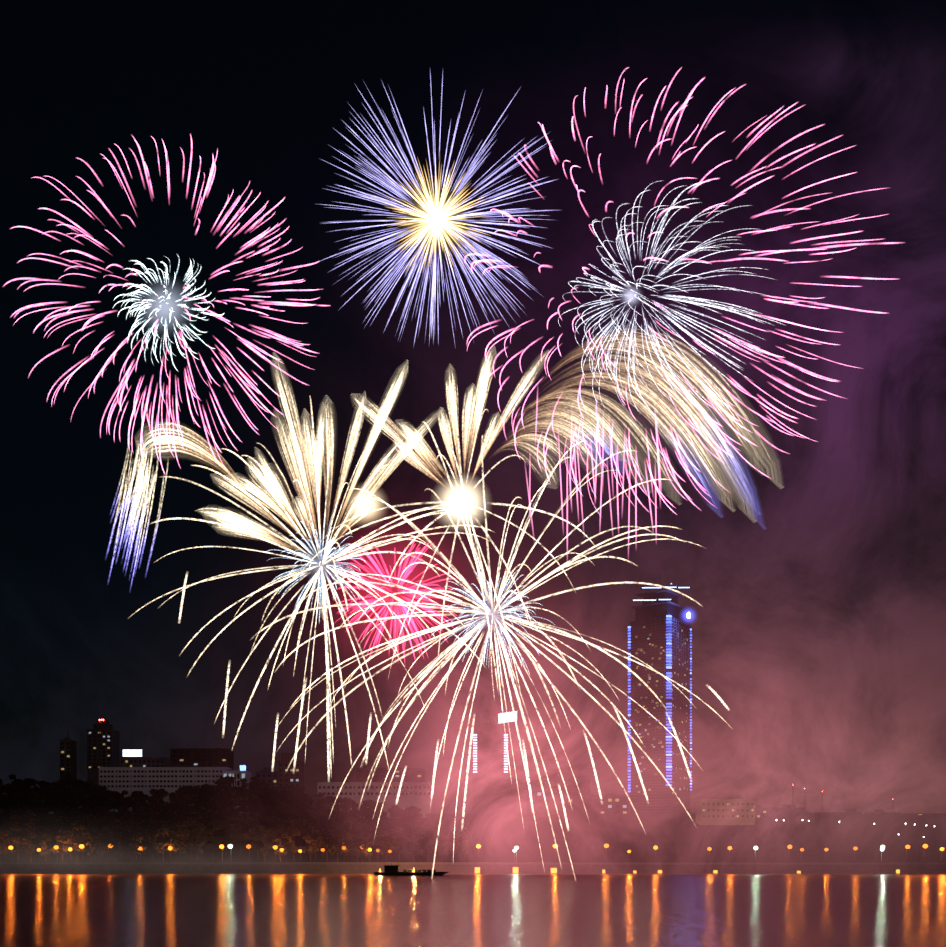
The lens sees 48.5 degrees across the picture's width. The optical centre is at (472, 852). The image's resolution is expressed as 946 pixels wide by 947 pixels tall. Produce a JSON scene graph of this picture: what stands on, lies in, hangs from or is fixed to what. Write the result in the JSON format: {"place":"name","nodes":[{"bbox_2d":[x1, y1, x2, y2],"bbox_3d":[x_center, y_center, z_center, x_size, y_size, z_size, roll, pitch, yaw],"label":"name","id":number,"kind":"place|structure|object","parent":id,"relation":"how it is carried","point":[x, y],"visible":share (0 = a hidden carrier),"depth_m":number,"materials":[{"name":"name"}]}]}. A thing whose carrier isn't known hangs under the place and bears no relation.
{"place":"outdoors","nodes":[
{"label":"outdoors","id":0,"kind":"place"},
{"bbox_2d":[0,874,945,946],"bbox_3d":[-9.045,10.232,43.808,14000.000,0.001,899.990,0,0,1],"label":"water","id":1,"kind":"structure","parent":0,"point":[478,910],"depth_m":184.91,"materials":[{"name":"liquid"}]},
{"bbox_2d":[374,865,447,875],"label":"boat","id":2,"kind":"object","parent":1,"relation":"on","point":[391,870],"visible":0.96,"depth_m":459.89,"materials":[{"name":"grey"}]},
{"bbox_2d":[0,813,945,873],"bbox_3d":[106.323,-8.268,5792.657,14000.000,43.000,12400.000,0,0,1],"label":"ground","id":3,"kind":"structure","parent":0,"point":[681,837],"depth_m":567.39,"materials":[{"name":"stone"}]},
{"bbox_2d":[0,831,9,854],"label":"tree","id":4,"kind":"object","parent":3,"relation":"on","point":[3,848],"depth_m":508.57,"materials":[{"name":"brown plant"}]},
{"bbox_2d":[0,804,12,835],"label":"tree","id":5,"kind":"object","parent":3,"relation":"on","point":[6,810],"depth_m":594.43,"materials":[{"name":"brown plant"}]},
{"bbox_2d":[3,774,20,815],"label":"tree","id":6,"kind":"object","parent":3,"relation":"on","point":[13,776],"depth_m":798.76,"materials":[{"name":"brown plant"}]},
{"bbox_2d":[0,820,25,857],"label":"tree","id":7,"kind":"object","parent":3,"relation":"on","point":[13,823],"depth_m":537.75,"materials":[{"name":"brown plant"}]},
{"bbox_2d":[4,825,29,861],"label":"tree","id":8,"kind":"object","parent":3,"relation":"on","point":[12,839],"depth_m":511.52,"materials":[{"name":"brown plant"}]},
{"bbox_2d":[22,821,36,861],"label":"tree","id":9,"kind":"object","parent":3,"relation":"on","point":[30,849],"depth_m":509.08,"materials":[{"name":"brown plant"}]},
{"bbox_2d":[10,813,54,855],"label":"tree","id":10,"kind":"object","parent":3,"relation":"on","point":[27,818],"depth_m":539.75,"materials":[{"name":"brown plant"}]},
{"bbox_2d":[30,825,52,857],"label":"tree","id":11,"kind":"object","parent":3,"relation":"on","point":[40,829],"depth_m":541.90,"materials":[{"name":"brown plant"}]},
{"bbox_2d":[40,833,50,861],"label":"tree","id":12,"kind":"object","parent":3,"relation":"on","point":[46,853],"depth_m":504.83,"materials":[{"name":"brown plant"}]},
{"bbox_2d":[30,804,69,843],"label":"tree","id":13,"kind":"object","parent":3,"relation":"on","point":[39,810],"depth_m":592.64,"materials":[{"name":"brown plant"}]},
{"bbox_2d":[52,819,67,857],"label":"tree","id":14,"kind":"object","parent":3,"relation":"on","point":[55,830],"depth_m":539.63,"materials":[{"name":"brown plant"}]},
{"bbox_2d":[50,827,73,861],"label":"tree","id":15,"kind":"object","parent":3,"relation":"on","point":[65,840],"depth_m":508.16,"materials":[{"name":"brown plant"}]},
{"bbox_2d":[60,731,76,813],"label":"slim building","id":16,"kind":"structure","parent":3,"relation":"on","point":[68,756],"depth_m":900.86,"materials":[{"name":"concrete"}]},
{"bbox_2d":[57,822,95,861],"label":"tree","id":17,"kind":"object","parent":3,"relation":"on","point":[81,829],"depth_m":514.56,"materials":[{"name":"brown plant"}]},
{"bbox_2d":[75,803,100,840],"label":"tree","id":18,"kind":"object","parent":3,"relation":"on","point":[90,808],"depth_m":588.87,"materials":[{"name":"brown plant"}]},
{"bbox_2d":[86,833,95,861],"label":"tree","id":19,"kind":"object","parent":3,"relation":"on","point":[90,853],"depth_m":502.88,"materials":[{"name":"brown plant"}]},
{"bbox_2d":[84,819,104,858],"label":"tree","id":20,"kind":"object","parent":3,"relation":"on","point":[96,830],"depth_m":536.66,"materials":[{"name":"brown plant"}]},
{"bbox_2d":[89,786,115,810],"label":"tree","id":21,"kind":"object","parent":3,"relation":"on","point":[95,791],"depth_m":735.28,"materials":[{"name":"brown plant"}]},
{"bbox_2d":[87,719,118,784],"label":"building","id":22,"kind":"structure","parent":3,"relation":"on","point":[102,743],"depth_m":900.27,"materials":[{"name":"concrete"}]},
{"bbox_2d":[94,833,115,861],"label":"tree","id":23,"kind":"object","parent":3,"relation":"on","point":[100,838],"depth_m":500.68,"materials":[{"name":"brown plant"}]},
{"bbox_2d":[106,791,121,809],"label":"tree","id":24,"kind":"object","parent":3,"relation":"on","point":[114,794],"depth_m":794.96,"materials":[{"name":"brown plant"}]},
{"bbox_2d":[99,818,129,856],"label":"tree","id":25,"kind":"object","parent":3,"relation":"on","point":[117,825],"depth_m":543.12,"materials":[{"name":"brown plant"}]},
{"bbox_2d":[104,831,136,861],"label":"tree","id":26,"kind":"object","parent":3,"relation":"on","point":[113,837],"depth_m":499.91,"materials":[{"name":"brown plant"}]},
{"bbox_2d":[117,790,127,814],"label":"tree","id":27,"kind":"object","parent":3,"relation":"on","point":[120,796],"depth_m":735.68,"materials":[{"name":"brown plant"}]},
{"bbox_2d":[117,796,144,819],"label":"tree","id":28,"kind":"object","parent":3,"relation":"on","point":[126,803],"depth_m":662.31,"materials":[{"name":"brown plant"}]},
{"bbox_2d":[120,821,145,856],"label":"tree","id":29,"kind":"object","parent":3,"relation":"on","point":[130,828],"depth_m":544.55,"materials":[{"name":"brown plant"}]},
{"bbox_2d":[126,834,146,861],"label":"tree","id":30,"kind":"object","parent":3,"relation":"on","point":[137,838],"depth_m":501.36,"materials":[{"name":"brown plant"}]},
{"bbox_2d":[130,791,145,807],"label":"tree","id":31,"kind":"object","parent":3,"relation":"on","point":[138,794],"depth_m":795.78,"materials":[{"name":"brown plant"}]},
{"bbox_2d":[137,794,149,807],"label":"tree","id":32,"kind":"object","parent":3,"relation":"on","point":[144,796],"depth_m":806.22,"materials":[{"name":"brown plant"}]},
{"bbox_2d":[119,750,170,766],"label":"building","id":33,"kind":"structure","parent":3,"relation":"on","point":[130,758],"depth_m":859.30,"materials":[{"name":"concrete"}]},
{"bbox_2d":[140,819,158,855],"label":"tree","id":34,"kind":"object","parent":3,"relation":"on","point":[151,823],"depth_m":543.53,"materials":[{"name":"brown plant"}]},
{"bbox_2d":[142,832,162,861],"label":"tree","id":35,"kind":"object","parent":3,"relation":"on","point":[151,838],"depth_m":507.83,"materials":[{"name":"brown plant"}]},
{"bbox_2d":[144,789,162,807],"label":"tree","id":36,"kind":"object","parent":3,"relation":"on","point":[155,793],"depth_m":743.19,"materials":[{"name":"brown plant"}]},
{"bbox_2d":[150,789,168,806],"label":"tree","id":37,"kind":"object","parent":3,"relation":"on","point":[166,793],"depth_m":795.60,"materials":[{"name":"brown plant"}]},
{"bbox_2d":[152,825,174,861],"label":"tree","id":38,"kind":"object","parent":3,"relation":"on","point":[164,831],"depth_m":506.52,"materials":[{"name":"brown plant"}]},
{"bbox_2d":[99,764,231,813],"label":"long white building","id":39,"kind":"structure","parent":3,"relation":"on","point":[130,780],"depth_m":828.76,"materials":[{"name":"concrete"}]},
{"bbox_2d":[154,821,177,855],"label":"tree","id":40,"kind":"object","parent":3,"relation":"on","point":[169,824],"depth_m":544.68,"materials":[{"name":"brown plant"}]},
{"bbox_2d":[163,792,185,829],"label":"tree","id":41,"kind":"object","parent":3,"relation":"on","point":[176,800],"depth_m":656.59,"materials":[{"name":"brown plant"}]},
{"bbox_2d":[168,830,194,861],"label":"tree","id":42,"kind":"object","parent":3,"relation":"on","point":[177,835],"depth_m":506.86,"materials":[{"name":"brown plant"}]},
{"bbox_2d":[174,818,209,859],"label":"tree","id":43,"kind":"object","parent":3,"relation":"on","point":[185,824],"depth_m":533.73,"materials":[{"name":"brown plant"}]},
{"bbox_2d":[191,823,204,861],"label":"tree","id":44,"kind":"object","parent":3,"relation":"on","point":[197,849],"depth_m":515.42,"materials":[{"name":"brown plant"}]},
{"bbox_2d":[170,745,233,770],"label":"dark building","id":45,"kind":"structure","parent":3,"relation":"on","point":[203,757],"depth_m":1300.65,"materials":[{"name":"concrete"}]},
{"bbox_2d":[192,783,216,801],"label":"tree","id":46,"kind":"object","parent":3,"relation":"on","point":[200,791],"depth_m":811.54,"materials":[{"name":"brown plant"}]},
{"bbox_2d":[203,820,221,858],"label":"tree","id":47,"kind":"object","parent":3,"relation":"on","point":[214,845],"depth_m":534.41,"materials":[{"name":"brown plant"}]},
{"bbox_2d":[215,821,235,855],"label":"tree","id":48,"kind":"object","parent":3,"relation":"on","point":[229,831],"depth_m":547.40,"materials":[{"name":"brown plant"}]},
{"bbox_2d":[214,776,240,801],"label":"tree","id":49,"kind":"object","parent":3,"relation":"on","point":[220,781],"depth_m":800.15,"materials":[{"name":"brown plant"}]},
{"bbox_2d":[221,778,236,803],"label":"tree","id":50,"kind":"object","parent":3,"relation":"on","point":[228,781],"depth_m":794.70,"materials":[{"name":"brown plant"}]},
{"bbox_2d":[222,765,250,813],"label":"building","id":51,"kind":"structure","parent":3,"relation":"on","point":[240,773],"depth_m":817.48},
{"bbox_2d":[224,814,257,856],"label":"tree","id":52,"kind":"object","parent":3,"relation":"on","point":[235,822],"depth_m":543.73,"materials":[{"name":"brown plant"}]},
{"bbox_2d":[236,778,247,814],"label":"tree","id":53,"kind":"object","parent":3,"relation":"on","point":[244,785],"depth_m":797.79,"materials":[{"name":"brown plant"}]},
{"bbox_2d":[242,824,269,859],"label":"tree","id":54,"kind":"object","parent":3,"relation":"on","point":[256,829],"depth_m":528.69,"materials":[{"name":"brown plant"}]},
{"bbox_2d":[260,829,272,861],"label":"tree","id":55,"kind":"object","parent":3,"relation":"on","point":[264,850],"depth_m":509.55,"materials":[{"name":"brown plant"}]},
{"bbox_2d":[256,768,277,813],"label":"dark building","id":56,"kind":"structure","parent":3,"relation":"on","point":[266,775],"depth_m":837.09,"materials":[{"name":"concrete"}]},
{"bbox_2d":[263,825,294,858],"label":"tree","id":57,"kind":"object","parent":3,"relation":"on","point":[273,832],"depth_m":531.76,"materials":[{"name":"brown plant"}]},
{"bbox_2d":[272,828,287,861],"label":"tree","id":58,"kind":"object","parent":3,"relation":"on","point":[280,845],"depth_m":503.57,"materials":[{"name":"brown plant"}]},
{"bbox_2d":[269,800,297,839],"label":"tree","id":59,"kind":"object","parent":3,"relation":"on","point":[287,809],"depth_m":598.31,"materials":[{"name":"brown plant"}]},
{"bbox_2d":[278,753,303,813],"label":"building","id":60,"kind":"structure","parent":3,"relation":"on","point":[290,769],"depth_m":816.73,"materials":[{"name":"concrete"}]},
{"bbox_2d":[285,819,300,861],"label":"tree","id":61,"kind":"object","parent":3,"relation":"on","point":[293,848],"depth_m":510.35,"materials":[{"name":"brown plant"}]},
{"bbox_2d":[282,817,314,857],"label":"tree","id":62,"kind":"object","parent":3,"relation":"on","point":[301,825],"depth_m":538.80,"materials":[{"name":"brown plant"}]},
{"bbox_2d":[298,809,314,835],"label":"tree","id":63,"kind":"object","parent":3,"relation":"on","point":[306,814],"depth_m":589.33,"materials":[{"name":"brown plant"}]},
{"bbox_2d":[298,825,321,861],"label":"tree","id":64,"kind":"object","parent":3,"relation":"on","point":[310,838],"depth_m":510.61,"materials":[{"name":"brown plant"}]},
{"bbox_2d":[304,812,320,858],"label":"tree","id":65,"kind":"object","parent":3,"relation":"on","point":[315,820],"depth_m":534.54,"materials":[{"name":"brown plant"}]},
{"bbox_2d":[311,828,338,861],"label":"tree","id":66,"kind":"object","parent":3,"relation":"on","point":[322,835],"depth_m":508.99,"materials":[{"name":"brown plant"}]},
{"bbox_2d":[315,796,342,823],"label":"tree","id":67,"kind":"object","parent":3,"relation":"on","point":[334,800],"depth_m":725.58,"materials":[{"name":"brown plant"}]},
{"bbox_2d":[314,806,345,831],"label":"tree","id":68,"kind":"object","parent":3,"relation":"on","point":[324,812],"depth_m":598.22,"materials":[{"name":"brown plant"}]},
{"bbox_2d":[328,821,345,856],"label":"tree","id":69,"kind":"object","parent":3,"relation":"on","point":[333,827],"depth_m":543.18,"materials":[{"name":"brown plant"}]},
{"bbox_2d":[322,831,352,861],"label":"tree","id":70,"kind":"object","parent":3,"relation":"on","point":[335,836],"depth_m":501.87,"materials":[{"name":"brown plant"}]},
{"bbox_2d":[332,820,361,861],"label":"tree","id":71,"kind":"object","parent":3,"relation":"on","point":[349,826],"depth_m":500.82,"materials":[{"name":"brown plant"}]},
{"bbox_2d":[338,797,358,819],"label":"tree","id":72,"kind":"object","parent":3,"relation":"on","point":[346,802],"depth_m":668.95,"materials":[{"name":"brown plant"}]},
{"bbox_2d":[338,816,366,858],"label":"tree","id":73,"kind":"object","parent":3,"relation":"on","point":[352,819],"depth_m":532.75,"materials":[{"name":"brown plant"}]},
{"bbox_2d":[342,809,370,845],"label":"tree","id":74,"kind":"object","parent":3,"relation":"on","point":[357,813],"depth_m":589.41,"materials":[{"name":"brown plant"}]},
{"bbox_2d":[345,834,371,861],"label":"tree","id":75,"kind":"object","parent":3,"relation":"on","point":[362,841],"depth_m":500.07,"materials":[{"name":"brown plant"}]},
{"bbox_2d":[359,800,376,815],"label":"tree","id":76,"kind":"object","parent":3,"relation":"on","point":[368,804],"depth_m":661.52,"materials":[{"name":"brown plant"}]},
{"bbox_2d":[357,821,381,857],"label":"tree","id":77,"kind":"object","parent":3,"relation":"on","point":[373,830],"depth_m":534.27,"materials":[{"name":"brown plant"}]},
{"bbox_2d":[366,833,374,861],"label":"tree","id":78,"kind":"object","parent":3,"relation":"on","point":[369,835],"depth_m":506.66,"materials":[{"name":"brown plant"}]},
{"bbox_2d":[317,776,432,817],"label":"building","id":79,"kind":"structure","parent":3,"relation":"on","point":[416,792],"depth_m":775.04,"materials":[{"name":"concrete"}]},
{"bbox_2d":[364,807,385,845],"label":"tree","id":80,"kind":"object","parent":3,"relation":"on","point":[373,816],"depth_m":590.76,"materials":[{"name":"brown plant"}]},
{"bbox_2d":[378,811,389,855],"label":"tree","id":81,"kind":"object","parent":3,"relation":"on","point":[382,824],"depth_m":545.36,"materials":[{"name":"brown plant"}]},
{"bbox_2d":[374,830,396,861],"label":"tree","id":82,"kind":"object","parent":3,"relation":"on","point":[380,835],"depth_m":511.98,"materials":[{"name":"brown plant"}]},
{"bbox_2d":[356,766,424,781],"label":"dark building","id":83,"kind":"structure","parent":3,"relation":"on","point":[374,774],"depth_m":1095.53,"materials":[{"name":"concrete"}]},
{"bbox_2d":[386,807,402,825],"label":"tree","id":84,"kind":"object","parent":3,"relation":"on","point":[395,811],"depth_m":664.10,"materials":[{"name":"brown plant"}]},
{"bbox_2d":[387,827,413,861],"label":"tree","id":85,"kind":"object","parent":3,"relation":"on","point":[395,834],"depth_m":513.35,"materials":[{"name":"brown plant"}]},
{"bbox_2d":[394,811,411,855],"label":"tree","id":86,"kind":"object","parent":3,"relation":"on","point":[404,820],"depth_m":544.14,"materials":[{"name":"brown plant"}]},
{"bbox_2d":[392,809,417,830],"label":"tree","id":87,"kind":"object","parent":3,"relation":"on","point":[413,827],"depth_m":586.04,"materials":[{"name":"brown plant"}]},
{"bbox_2d":[395,830,431,861],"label":"tree","id":88,"kind":"object","parent":3,"relation":"on","point":[407,840],"depth_m":498.22,"materials":[{"name":"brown plant"}]},
{"bbox_2d":[405,806,422,825],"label":"tree","id":89,"kind":"object","parent":3,"relation":"on","point":[418,816],"depth_m":663.79,"materials":[{"name":"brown plant"}]},
{"bbox_2d":[415,827,442,861],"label":"tree","id":90,"kind":"object","parent":3,"relation":"on","point":[433,832],"depth_m":502.56,"materials":[{"name":"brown plant"}]},
{"bbox_2d":[428,820,444,858],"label":"tree","id":91,"kind":"object","parent":3,"relation":"on","point":[439,823],"depth_m":530.16,"materials":[{"name":"brown plant"}]},
{"bbox_2d":[432,814,441,822],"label":"tree","id":92,"kind":"object","parent":3,"relation":"on","point":[437,816],"depth_m":659.36,"materials":[{"name":"brown plant"}]},
{"bbox_2d":[431,833,454,861],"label":"tree","id":93,"kind":"object","parent":3,"relation":"on","point":[436,841],"depth_m":500.24,"materials":[{"name":"brown plant"}]},
{"bbox_2d":[443,815,454,828],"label":"tree","id":94,"kind":"object","parent":3,"relation":"on","point":[448,821],"depth_m":596.72,"materials":[{"name":"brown plant"}]},
{"bbox_2d":[439,824,462,848],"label":"tree","id":95,"kind":"object","parent":3,"relation":"on","point":[445,829],"depth_m":530.88,"materials":[{"name":"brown plant"}]},
{"bbox_2d":[439,825,469,861],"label":"tree","id":96,"kind":"object","parent":3,"relation":"on","point":[457,832],"depth_m":505.12,"materials":[{"name":"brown plant"}]},
{"bbox_2d":[456,834,472,861],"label":"tree","id":97,"kind":"object","parent":3,"relation":"on","point":[466,839],"depth_m":509.14,"materials":[{"name":"brown plant"}]},
{"bbox_2d":[458,824,484,855],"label":"tree","id":98,"kind":"object","parent":3,"relation":"on","point":[474,834],"depth_m":548.10,"materials":[{"name":"brown plant"}]},
{"bbox_2d":[0,862,945,873],"bbox_3d":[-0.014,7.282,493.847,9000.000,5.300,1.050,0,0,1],"label":"riverbank","id":99,"kind":"structure","parent":3,"relation":"on","point":[515,870],"depth_m":493.11,"materials":[{"name":"grey"}]},
{"bbox_2d":[483,830,495,846],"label":"tree","id":100,"kind":"object","parent":3,"relation":"on","point":[491,835],"depth_m":584.28,"materials":[{"name":"brown plant"}]},
{"bbox_2d":[472,711,516,813],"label":"building","id":101,"kind":"structure","parent":3,"relation":"on","point":[494,768],"depth_m":943.44,"materials":[{"name":"concrete"}]},
{"bbox_2d":[527,773,589,813],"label":"dark building","id":102,"kind":"structure","parent":3,"relation":"on","point":[555,793],"depth_m":992.20,"materials":[{"name":"concrete"}]},
{"bbox_2d":[581,793,628,813],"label":"dark building","id":103,"kind":"structure","parent":3,"relation":"on","point":[607,803],"depth_m":891.50,"materials":[{"name":"concrete"}]},
{"bbox_2d":[629,583,690,813],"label":"skyscraper","id":104,"kind":"structure","parent":3,"relation":"on","point":[651,792],"depth_m":1004.90,"materials":[{"name":"glass"}]},
{"bbox_2d":[628,615,691,791],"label":"light strips","id":105,"kind":"object","parent":104,"relation":"attached to","point":[667,667],"depth_m":990.10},
{"bbox_2d":[695,795,754,824],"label":"building","id":106,"kind":"structure","parent":3,"relation":"on","point":[738,810],"depth_m":710.29,"materials":[{"name":"concrete"}]},
{"bbox_2d":[755,805,804,819],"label":"building","id":107,"kind":"structure","parent":3,"relation":"on","point":[760,811],"depth_m":749.54,"materials":[{"name":"concrete"}]},
{"bbox_2d":[765,786,899,829],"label":"building","id":108,"kind":"structure","parent":3,"relation":"on","point":[793,814],"depth_m":729.25,"materials":[{"name":"concrete"}]},
{"bbox_2d":[776,819,934,837],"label":"lights","id":109,"kind":"object","parent":3,"relation":"on","point":[873,823],"depth_m":628.61,"materials":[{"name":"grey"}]},
{"bbox_2d":[817,809,899,812],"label":"building","id":110,"kind":"structure","parent":3,"relation":"on","point":[855,811],"depth_m":808.11,"materials":[{"name":"concrete"}]},
{"bbox_2d":[0,0,945,813],"label":"sky","id":111,"kind":"structure","parent":0,"point":[367,367],"materials":[{"name":"black"}]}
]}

